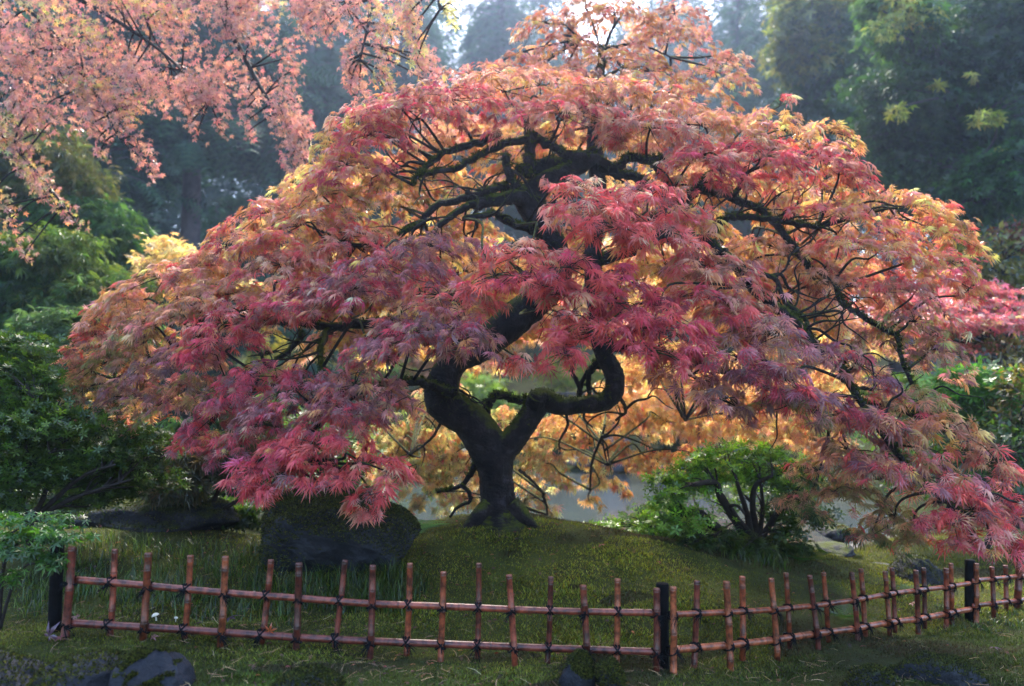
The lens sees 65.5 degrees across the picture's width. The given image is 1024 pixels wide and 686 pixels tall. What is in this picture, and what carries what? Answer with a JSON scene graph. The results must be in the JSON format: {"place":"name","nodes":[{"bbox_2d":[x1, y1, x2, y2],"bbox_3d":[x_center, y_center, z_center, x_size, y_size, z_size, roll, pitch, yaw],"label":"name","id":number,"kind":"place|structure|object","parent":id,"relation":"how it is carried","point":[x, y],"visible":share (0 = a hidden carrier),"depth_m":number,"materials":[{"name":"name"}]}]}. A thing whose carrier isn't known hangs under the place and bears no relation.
{"place":"outdoors","nodes":[
{"label":"outdoors","id":0,"kind":"place"},
{"bbox_2d":[290,405,406,479],"bbox_3d":[-3.626,1.943,14.932,3.137,1.643,2.729,-2,-4,23],"label":"shrub","id":1,"kind":"object","parent":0,"point":[381,450],"visible":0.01,"depth_m":14.56,"materials":[{"name":"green plant"}]},
{"bbox_2d":[4,0,1008,316],"label":"sky","id":2,"kind":"structure","parent":0,"point":[607,23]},
{"bbox_2d":[0,322,1023,685],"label":"ground","id":3,"kind":"structure","parent":0,"point":[528,386],"depth_m":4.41,"materials":[{"name":"green plant"}]},
{"bbox_2d":[0,647,48,685],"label":"edging stone","id":4,"kind":"object","parent":3,"relation":"on","point":[16,669],"visible":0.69,"depth_m":2.89,"materials":[{"name":"grey stone"}]},
{"bbox_2d":[0,509,100,629],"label":"seedling maple","id":5,"kind":"object","parent":3,"relation":"on","point":[24,535],"visible":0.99,"depth_m":3.38,"materials":[{"name":"green plant"}]},
{"bbox_2d":[0,0,102,227],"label":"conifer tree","id":6,"kind":"object","parent":3,"relation":"on","point":[12,10],"visible":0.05,"depth_m":24.84,"materials":[{"name":"green plant"}]},
{"bbox_2d":[45,622,59,640],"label":"fallen leaf","id":7,"kind":"object","parent":3,"relation":"on","point":[53,628],"visible":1,"depth_m":3.29,"materials":[{"name":"grey plant"}]},
{"bbox_2d":[27,646,126,685],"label":"edging stone","id":8,"kind":"object","parent":3,"relation":"on","point":[94,667],"visible":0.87,"depth_m":2.85,"materials":[{"name":"grey stone"}]},
{"bbox_2d":[0,105,159,400],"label":"weeping cedar","id":9,"kind":"object","parent":3,"relation":"on","point":[85,193],"visible":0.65,"depth_m":10.26,"materials":[{"name":"green plant"}]},
{"bbox_2d":[0,220,164,440],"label":"weeping maple","id":10,"kind":"object","parent":3,"relation":"on","point":[59,272],"visible":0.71,"depth_m":8.23,"materials":[{"name":"green plant"}]},
{"bbox_2d":[1,419,164,514],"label":"understory shrub","id":11,"kind":"object","parent":3,"relation":"on","point":[98,444],"depth_m":6.91,"materials":[{"name":"green plant"}]},
{"bbox_2d":[3,302,181,403],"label":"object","id":12,"kind":"object","parent":3,"relation":"on","point":[55,323],"visible":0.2,"depth_m":7.04,"materials":[{"name":"green plant"}]},
{"bbox_2d":[0,322,202,558],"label":"evergreen shrub","id":13,"kind":"object","parent":3,"relation":"on","point":[30,374],"visible":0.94,"depth_m":4.42,"materials":[{"name":"green plant"}]},
{"bbox_2d":[0,0,207,396],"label":"conifer tree","id":14,"kind":"object","parent":3,"relation":"on","point":[150,194],"visible":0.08,"depth_m":22.34,"materials":[{"name":"green plant"}]},
{"bbox_2d":[84,262,144,426],"bbox_3d":[-8.617,0.110,17.047,1.673,3.851,1.690,1,-4,-17],"label":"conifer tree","id":15,"kind":"object","parent":3,"relation":"on","point":[104,389],"visible":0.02,"depth_m":16.86,"materials":[{"name":"green plant"}]},
{"bbox_2d":[57,494,242,532],"bbox_3d":[-2.517,1.251,5.624,1.245,0.352,1.016,0,-4,0],"label":"boulder","id":16,"kind":"object","parent":3,"relation":"on","point":[208,514],"visible":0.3,"depth_m":5.28,"materials":[{"name":"grey stone"}]},
{"bbox_2d":[108,641,195,685],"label":"edging stone","id":17,"kind":"object","parent":3,"relation":"on","point":[157,663],"visible":1,"depth_m":2.89,"materials":[{"name":"grey stone"}]},
{"bbox_2d":[128,225,194,419],"bbox_3d":[-8.628,-0.372,19.100,2.187,4.984,2.166,-3,-5,33],"label":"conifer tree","id":18,"kind":"object","parent":3,"relation":"on","point":[181,371],"visible":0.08,"depth_m":19.02,"materials":[{"name":"green plant"}]},
{"bbox_2d":[19,0,345,382],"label":"conifer tree","id":19,"kind":"object","parent":3,"relation":"on","point":[194,158],"visible":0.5,"depth_m":25.12,"materials":[{"name":"grey plant"}]},
{"bbox_2d":[127,232,262,419],"bbox_3d":[-3.849,0.356,9.422,1.704,3.320,1.319,0,-4,0],"label":"yellow shrub","id":20,"kind":"object","parent":3,"relation":"on","point":[169,246],"visible":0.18,"depth_m":9.32,"materials":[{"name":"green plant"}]},
{"bbox_2d":[169,201,260,428],"bbox_3d":[-7.548,-0.669,20.113,2.559,5.890,2.584,-4,-6,42],"label":"conifer tree","id":21,"kind":"object","parent":3,"relation":"on","point":[215,223],"visible":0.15,"depth_m":20.00,"materials":[{"name":"green plant"}]},
{"bbox_2d":[136,393,305,511],"bbox_3d":[-2.030,0.873,5.708,1.221,1.078,1.035,2,-4,-23],"label":"shrub","id":22,"kind":"object","parent":3,"relation":"on","point":[190,461],"visible":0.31,"depth_m":5.34,"materials":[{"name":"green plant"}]},
{"bbox_2d":[129,462,318,531],"bbox_3d":[-2.149,1.331,6.650,2.026,0.852,1.647,-4,-6,42],"label":"shrub","id":23,"kind":"object","parent":3,"relation":"on","point":[252,516],"visible":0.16,"depth_m":5.81,"materials":[{"name":"green plant"}]},
{"bbox_2d":[0,0,460,265],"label":"overhanging maple","id":24,"kind":"object","parent":3,"relation":"on","point":[298,136],"visible":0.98,"depth_m":7.02,"materials":[{"name":"pink plant"}]},
{"bbox_2d":[225,204,291,410],"bbox_3d":[-6.660,-0.725,21.078,2.658,6.116,2.684,4,-6,-43],"label":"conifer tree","id":25,"kind":"object","parent":3,"relation":"on","point":[262,280],"visible":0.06,"depth_m":20.85,"materials":[{"name":"green plant"}]},
{"bbox_2d":[212,333,336,384],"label":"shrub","id":26,"kind":"object","parent":3,"relation":"on","point":[246,359],"visible":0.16,"depth_m":19.82,"materials":[{"name":"green plant"}]},
{"bbox_2d":[269,662,346,685],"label":"edging stone","id":27,"kind":"object","parent":3,"relation":"on","point":[311,674],"visible":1,"depth_m":2.91,"materials":[{"name":"grey stone"}]},
{"bbox_2d":[201,0,422,363],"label":"conifer tree","id":28,"kind":"object","parent":3,"relation":"on","point":[330,59],"visible":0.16,"depth_m":31.27,"materials":[{"name":"grey plant"}]},
{"bbox_2d":[271,261,354,418],"bbox_3d":[-4.798,-0.261,19.045,2.584,5.890,2.559,2,-5,-28],"label":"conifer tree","id":29,"kind":"object","parent":3,"relation":"on","point":[328,365],"visible":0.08,"depth_m":18.81,"materials":[{"name":"green plant"}]},
{"bbox_2d":[257,484,422,573],"bbox_3d":[-0.985,1.175,4.617,0.993,0.679,0.780,-3,-5,39],"label":"boulder","id":30,"kind":"object","parent":3,"relation":"on","point":[294,529],"visible":0.7,"depth_m":4.38,"materials":[{"name":"grey stone"}]},
{"bbox_2d":[283,410,411,504],"bbox_3d":[-2.179,1.414,8.536,2.628,1.596,1.421,-3,-5,39],"label":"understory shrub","id":31,"kind":"object","parent":3,"relation":"on","point":[340,456],"visible":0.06,"depth_m":8.19,"materials":[{"name":"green plant"}]},
{"bbox_2d":[315,346,416,412],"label":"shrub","id":32,"kind":"object","parent":3,"relation":"on","point":[398,371],"visible":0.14,"depth_m":20.63,"materials":[{"name":"green plant"}]},
{"bbox_2d":[292,292,513,384],"bbox_3d":[-2.385,0.422,22.628,7.453,4.193,4.787,0,-4,0],"label":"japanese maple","id":33,"kind":"object","parent":3,"relation":"on","point":[416,363],"visible":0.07,"depth_m":21.40,"materials":[{"name":"yellow plant"}]},
{"bbox_2d":[350,0,480,310],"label":"conifer tree","id":34,"kind":"object","parent":3,"relation":"on","point":[401,80],"visible":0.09,"depth_m":36.78,"materials":[{"name":"green plant"}]},
{"bbox_2d":[374,416,461,453],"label":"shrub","id":35,"kind":"object","parent":3,"relation":"on","point":[422,432],"visible":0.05,"depth_m":19.50,"materials":[{"name":"green plant"}]},
{"bbox_2d":[417,519,448,533],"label":"grass","id":36,"kind":"structure","parent":3,"relation":"on","point":[427,526],"depth_m":5.01,"materials":[{"name":"green plant"}]},
{"bbox_2d":[460,370,528,422],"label":"shrub","id":37,"kind":"object","parent":3,"relation":"on","point":[479,392],"visible":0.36,"depth_m":20.13,"materials":[{"name":"green plant"}]},
{"bbox_2d":[419,0,588,353],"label":"conifer tree","id":38,"kind":"object","parent":3,"relation":"on","point":[495,39],"visible":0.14,"depth_m":42.92,"materials":[{"name":"green plant"}]},
{"bbox_2d":[3,512,1008,685],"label":"leaf litter","id":39,"kind":"object","parent":3,"relation":"on","point":[359,680],"visible":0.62,"depth_m":3.86,"materials":[{"name":"brown plant"}]},
{"bbox_2d":[0,0,1020,345],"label":"distant forest","id":40,"kind":"object","parent":3,"relation":"on","point":[214,192],"visible":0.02,"depth_m":55.28,"materials":[{"name":"green plant"}]},
{"bbox_2d":[11,525,1023,632],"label":"grass","id":41,"kind":"structure","parent":3,"relation":"on","point":[354,585],"depth_m":4.16,"materials":[{"name":"green plant"}]},
{"bbox_2d":[44,0,1023,572],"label":"laceleaf maple","id":42,"kind":"object","parent":3,"relation":"on","point":[442,304],"visible":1,"depth_m":4.76,"materials":[{"name":"red plant"}]},
{"bbox_2d":[47,541,1023,674],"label":"bamboo fence","id":43,"kind":"object","parent":3,"relation":"on","point":[661,651],"visible":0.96,"depth_m":3.49,"materials":[{"name":"brown wood"}]},
{"bbox_2d":[532,413,606,450],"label":"tree foliage","id":44,"kind":"object","parent":3,"relation":"on","point":[573,434],"visible":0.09,"depth_m":19.90,"materials":[{"name":"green plant"}]},
{"bbox_2d":[514,348,625,397],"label":"shrub","id":45,"kind":"object","parent":3,"relation":"on","point":[565,381],"visible":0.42,"depth_m":23.66,"materials":[{"name":"green plant"}]},
{"bbox_2d":[558,648,595,685],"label":"edging stone","id":46,"kind":"object","parent":3,"relation":"on","point":[578,669],"visible":1,"depth_m":3.24,"materials":[{"name":"grey stone"}]},
{"bbox_2d":[529,391,630,423],"bbox_3d":[2.255,1.827,21.455,3.756,1.054,0.126,-1,-4,16],"label":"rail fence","id":47,"kind":"object","parent":3,"relation":"on","point":[567,393],"visible":0.12,"depth_m":21.63,"materials":[{"name":"brown wood"}]},
{"bbox_2d":[565,454,595,467],"bbox_3d":[1.618,2.703,18.430,0.700,0.392,0.598,3,-5,-34],"label":"shore rock","id":48,"kind":"object","parent":3,"relation":"on","point":[569,463],"visible":0.19,"depth_m":18.25,"materials":[{"name":"grey stone"}]},
{"bbox_2d":[593,656,626,685],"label":"edging stone","id":49,"kind":"object","parent":3,"relation":"on","point":[608,671],"visible":0.99,"depth_m":3.23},
{"bbox_2d":[581,44,737,311],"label":"conifer tree","id":50,"kind":"object","parent":3,"relation":"on","point":[660,88],"visible":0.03,"depth_m":52.85,"materials":[{"name":"green plant"}]},
{"bbox_2d":[462,233,866,384],"bbox_3d":[4.403,-0.998,24.591,13.279,5.466,7.713,0,-4,0],"label":"japanese maple","id":51,"kind":"object","parent":3,"relation":"on","point":[557,308],"visible":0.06,"depth_m":24.40,"materials":[{"name":"orange plant"}]},
{"bbox_2d":[640,404,689,451],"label":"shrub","id":52,"kind":"object","parent":3,"relation":"on","point":[674,445],"visible":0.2,"depth_m":18.91,"materials":[{"name":"green plant"}]},
{"bbox_2d":[583,502,754,553],"bbox_3d":[1.123,1.347,5.768,1.296,0.367,0.736,-1,-4,13],"label":"ground hugging shrub","id":53,"kind":"object","parent":3,"relation":"on","point":[643,522],"visible":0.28,"depth_m":5.65,"materials":[{"name":"green plant"}]},
{"bbox_2d":[632,51,735,342],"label":"conifer tree","id":54,"kind":"object","parent":3,"relation":"on","point":[685,66],"visible":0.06,"depth_m":46.86,"materials":[{"name":"green plant"}]},
{"bbox_2d":[586,350,794,447],"bbox_3d":[4.186,1.381,17.879,5.216,2.906,3.162,0,-4,0],"label":"japanese maple","id":55,"kind":"object","parent":3,"relation":"on","point":[644,390],"visible":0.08,"depth_m":17.42,"materials":[{"name":"orange plant"}]},
{"bbox_2d":[678,445,764,476],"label":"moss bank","id":56,"kind":"structure","parent":3,"relation":"on","point":[722,459],"depth_m":17.15,"materials":[{"name":"green plant"}]},
{"bbox_2d":[733,443,758,464],"bbox_3d":[5.048,2.395,17.073,0.583,0.484,0.600,0,-4,0],"label":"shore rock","id":57,"kind":"object","parent":56,"relation":"on","point":[742,450],"visible":0.09,"depth_m":16.98,"materials":[{"name":"grey stone"}]},
{"bbox_2d":[667,0,797,357],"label":"conifer tree","id":58,"kind":"object","parent":3,"relation":"on","point":[744,228],"visible":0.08,"depth_m":34.92,"materials":[{"name":"green plant"}]},
{"bbox_2d":[640,436,847,550],"bbox_3d":[1.585,1.107,5.679,1.512,0.891,0.924,1,-4,-16],"label":"azalea bush","id":59,"kind":"object","parent":3,"relation":"on","point":[689,520],"visible":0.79,"depth_m":5.52,"materials":[{"name":"green plant"}]},
{"bbox_2d":[664,518,826,559],"bbox_3d":[1.641,1.406,5.585,1.337,0.362,0.545,3,-5,-34],"label":"dark shrub","id":60,"kind":"object","parent":3,"relation":"on","point":[729,538],"visible":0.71,"depth_m":5.42,"materials":[{"name":"green plant"}]},
{"bbox_2d":[725,417,831,449],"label":"tree foliage","id":61,"kind":"object","parent":3,"relation":"on","point":[784,437],"visible":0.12,"depth_m":18.05,"materials":[{"name":"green plant"}]},
{"bbox_2d":[778,550,844,564],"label":"grass","id":62,"kind":"structure","parent":3,"relation":"on","point":[806,558],"depth_m":5.62,"materials":[{"name":"green plant"}]},
{"bbox_2d":[698,0,933,368],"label":"conifer tree","id":63,"kind":"object","parent":3,"relation":"on","point":[765,85],"visible":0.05,"depth_m":31.01,"materials":[{"name":"green plant"}]},
{"bbox_2d":[753,0,913,379],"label":"bigleaf tree","id":64,"kind":"object","parent":3,"relation":"on","point":[803,46],"visible":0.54,"depth_m":18.45,"materials":[{"name":"green plant"}]},
{"bbox_2d":[819,598,885,624],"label":"grass","id":65,"kind":"structure","parent":3,"relation":"on","point":[850,607],"depth_m":4.67,"materials":[{"name":"green plant"}]},
{"bbox_2d":[842,663,900,685],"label":"edging stone","id":66,"kind":"object","parent":3,"relation":"on","point":[872,674],"visible":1,"depth_m":3.45,"materials":[{"name":"grey stone"}]},
{"bbox_2d":[739,0,1023,376],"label":"conifer tree","id":67,"kind":"object","parent":3,"relation":"on","point":[897,367],"visible":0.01,"depth_m":27.00,"materials":[{"name":"green plant"}]},
{"bbox_2d":[820,369,949,418],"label":"tree foliage","id":68,"kind":"object","parent":3,"relation":"on","point":[906,382],"visible":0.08,"depth_m":14.81,"materials":[{"name":"green plant"}]},
{"bbox_2d":[794,90,1023,383],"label":"broadleaf tree","id":69,"kind":"object","parent":3,"relation":"on","point":[925,191],"visible":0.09,"depth_m":17.15,"materials":[{"name":"green plant"}]},
{"bbox_2d":[884,551,943,585],"bbox_3d":[2.987,1.766,5.990,0.495,0.374,0.475,2,-4,-24],"label":"boulder","id":70,"kind":"object","parent":3,"relation":"on","point":[934,574],"visible":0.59,"depth_m":5.87,"materials":[{"name":"grey stone"}]},
{"bbox_2d":[824,0,1023,475],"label":"broadleaf tree","id":71,"kind":"object","parent":3,"relation":"on","point":[959,72],"visible":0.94,"depth_m":12.65,"materials":[{"name":"green plant"}]},
{"bbox_2d":[838,331,1023,503],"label":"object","id":72,"kind":"object","parent":3,"relation":"on","point":[1014,424],"visible":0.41,"depth_m":7.11,"materials":[{"name":"green plant"}]},
{"bbox_2d":[838,263,1023,528],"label":"red maple","id":73,"kind":"object","parent":3,"relation":"on","point":[1006,315],"visible":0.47,"depth_m":8.31,"materials":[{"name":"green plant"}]},
{"bbox_2d":[889,650,992,685],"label":"edging stone","id":74,"kind":"object","parent":3,"relation":"on","point":[947,668],"visible":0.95,"depth_m":3.58,"materials":[{"name":"grey stone"}]},
{"bbox_2d":[918,355,1023,548],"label":"rhododendron","id":75,"kind":"object","parent":3,"relation":"on","point":[974,407],"visible":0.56,"depth_m":7.39,"materials":[{"name":"green plant"}]},
{"bbox_2d":[921,214,1023,492],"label":"olive shrub","id":76,"kind":"object","parent":3,"relation":"on","point":[1014,241],"visible":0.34,"depth_m":10.51,"materials":[{"name":"green plant"}]},
{"bbox_2d":[940,0,1023,356],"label":"conifer tree","id":77,"kind":"object","parent":3,"relation":"on","point":[1019,119],"visible":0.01,"depth_m":30.43,"materials":[{"name":"green plant"}]},
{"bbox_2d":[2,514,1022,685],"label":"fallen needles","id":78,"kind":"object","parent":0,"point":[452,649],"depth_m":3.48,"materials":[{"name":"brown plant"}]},
{"bbox_2d":[598,425,630,472],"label":"pond","id":79,"kind":"structure","parent":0,"point":[618,468],"depth_m":17.88,"materials":[{"name":"grey liquid"}]},
{"bbox_2d":[385,471,908,543],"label":"pond water","id":80,"kind":"structure","parent":0,"point":[614,503],"depth_m":12.73,"materials":[{"name":"grey liquid"}]},
{"bbox_2d":[850,536,892,564],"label":"path","id":81,"kind":"structure","parent":0,"point":[851,544],"depth_m":8.40,"materials":[{"name":"grey stone"}]},
{"bbox_2d":[807,541,855,556],"bbox_3d":[2.551,1.720,6.602,0.523,0.132,0.526,3,-5,-38],"label":"stepping stone","id":82,"kind":"object","parent":81,"relation":"on","point":[834,546],"visible":0.34,"depth_m":6.48,"materials":[{"name":"grey stone"}]},
{"bbox_2d":[815,523,853,542],"bbox_3d":[3.210,1.879,7.886,0.352,0.180,0.600,0,-4,0],"label":"stepping stone","id":83,"kind":"object","parent":81,"relation":"on","point":[832,534],"visible":0.41,"depth_m":7.71,"materials":[{"name":"grey stone"}]},
{"bbox_2d":[897,584,942,597],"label":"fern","id":84,"kind":"object","parent":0,"point":[912,587],"visible":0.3,"depth_m":5.56,"materials":[{"name":"green plant"}]}
]}

